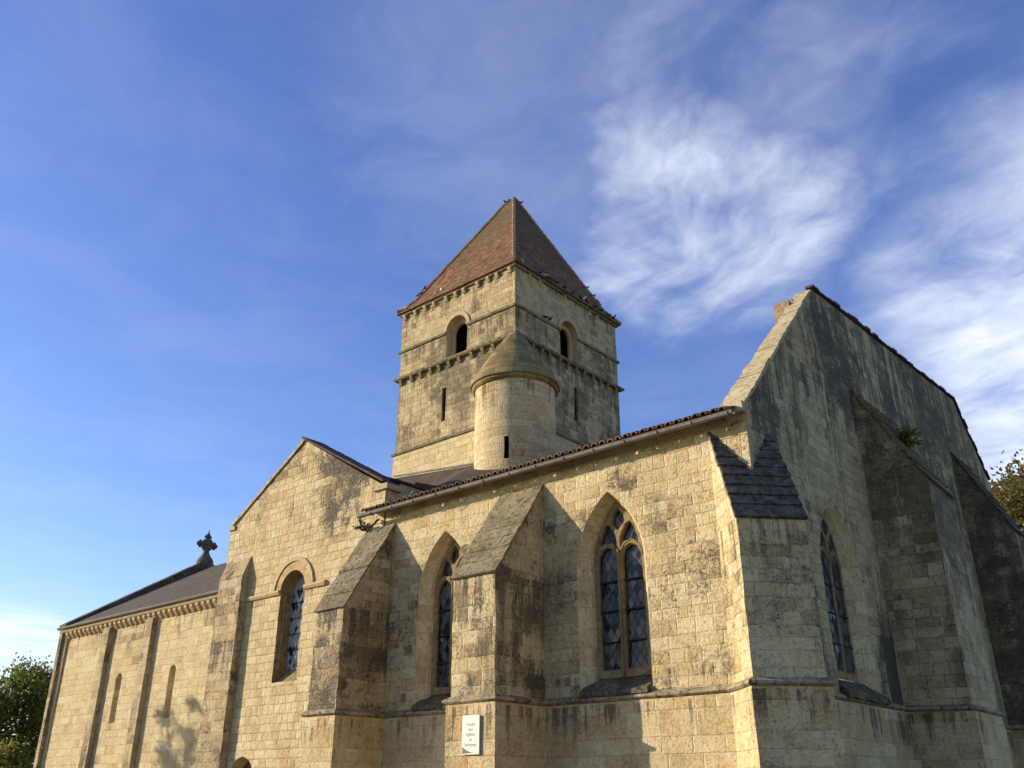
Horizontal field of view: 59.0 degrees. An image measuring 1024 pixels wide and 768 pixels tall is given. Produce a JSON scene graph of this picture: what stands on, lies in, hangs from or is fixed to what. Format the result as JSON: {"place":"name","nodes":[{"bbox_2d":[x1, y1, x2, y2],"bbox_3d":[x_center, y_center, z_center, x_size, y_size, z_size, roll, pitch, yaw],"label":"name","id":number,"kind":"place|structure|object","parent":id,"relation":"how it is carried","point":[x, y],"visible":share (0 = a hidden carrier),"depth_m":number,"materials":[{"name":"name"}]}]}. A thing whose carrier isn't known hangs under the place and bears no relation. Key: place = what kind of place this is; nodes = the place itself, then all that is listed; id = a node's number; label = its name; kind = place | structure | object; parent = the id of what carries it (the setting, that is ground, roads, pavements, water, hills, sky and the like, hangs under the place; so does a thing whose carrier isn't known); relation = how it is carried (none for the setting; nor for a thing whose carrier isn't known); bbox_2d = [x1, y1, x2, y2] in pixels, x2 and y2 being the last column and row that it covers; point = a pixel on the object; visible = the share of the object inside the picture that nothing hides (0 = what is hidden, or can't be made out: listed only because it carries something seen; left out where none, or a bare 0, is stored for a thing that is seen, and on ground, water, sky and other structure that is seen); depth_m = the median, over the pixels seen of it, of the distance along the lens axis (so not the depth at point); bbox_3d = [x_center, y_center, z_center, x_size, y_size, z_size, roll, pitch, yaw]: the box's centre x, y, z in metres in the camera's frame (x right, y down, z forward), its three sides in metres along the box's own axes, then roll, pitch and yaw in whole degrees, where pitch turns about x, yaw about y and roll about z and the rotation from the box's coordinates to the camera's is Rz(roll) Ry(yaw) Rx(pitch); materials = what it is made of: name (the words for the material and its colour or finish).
{"place":"outdoors","nodes":[
{"label":"outdoors","id":0,"kind":"place"},
{"bbox_2d":[0,0,1023,763],"label":"sky","id":1,"kind":"structure","parent":0,"point":[218,218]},
{"label":"ground","id":2,"kind":"structure","parent":0,"visible":0},
{"bbox_2d":[0,686,27,748],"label":"evergreen tree","id":3,"kind":"object","parent":2,"relation":"on","point":[4,734],"visible":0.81,"depth_m":48.10,"materials":[{"name":"green plant"}]},
{"bbox_2d":[0,734,34,767],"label":"garden bush","id":4,"kind":"object","parent":2,"relation":"on","point":[8,752],"visible":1,"depth_m":42.95,"materials":[{"name":"green plant"}]},
{"bbox_2d":[0,650,52,767],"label":"evergreen tree","id":5,"kind":"object","parent":2,"relation":"on","point":[31,685],"visible":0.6,"depth_m":49.70,"materials":[{"name":"green plant"}]},
{"bbox_2d":[33,196,1023,767],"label":"church","id":6,"kind":"structure","parent":2,"relation":"on","point":[791,552],"depth_m":19.59,"materials":[{"name":"stone"}]},
{"bbox_2d":[352,519,370,530],"bbox_3d":[-3.631,3.522,22.458,0.445,0.317,0.647,-20,-31,37],"label":"wall weed","id":7,"kind":"object","parent":6,"relation":"attached to","point":[360,527],"depth_m":22.38,"materials":[{"name":"green plant"}]},
{"bbox_2d":[411,540,463,711],"bbox_3d":[-1.416,5.219,19.847,1.501,3.707,0.571,-20,-31,37],"label":"lancet window","id":8,"kind":"structure","parent":6,"relation":"in","point":[443,603],"depth_m":20.13,"materials":[{"name":"glass"}]},
{"bbox_2d":[462,715,480,754],"bbox_3d":[-0.727,6.313,16.290,0.420,0.660,0.062,-20,-31,37],"label":"plaque","id":9,"kind":"object","parent":6,"relation":"attached to","point":[470,734],"visible":1,"depth_m":16.26,"materials":[{"name":"beige ceramic"}]},
{"bbox_2d":[579,503,652,697],"bbox_3d":[1.971,4.008,17.168,1.509,3.714,0.580,-20,-31,37],"label":"lancet window","id":10,"kind":"structure","parent":6,"relation":"in","point":[620,578],"depth_m":17.25,"materials":[{"name":"glass"}]},
{"bbox_2d":[820,515,890,704],"bbox_3d":[6.491,4.285,17.679,0.499,3.679,2.026,-20,-31,37],"label":"lancet window","id":11,"kind":"structure","parent":6,"relation":"in","point":[832,573],"depth_m":17.66,"materials":[{"name":"glass"}]},
{"bbox_2d":[888,423,935,447],"bbox_3d":[9.142,1.225,20.971,0.899,0.656,0.972,21,-32,-38],"label":"wall fern","id":12,"kind":"object","parent":6,"relation":"attached to","point":[905,437],"depth_m":20.85,"materials":[{"name":"green plant"}]},
{"bbox_2d":[989,449,1023,531],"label":"autumn tree","id":13,"kind":"object","parent":2,"relation":"on","point":[1009,494],"visible":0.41,"depth_m":41.41,"materials":[{"name":"green plant"}]}
]}

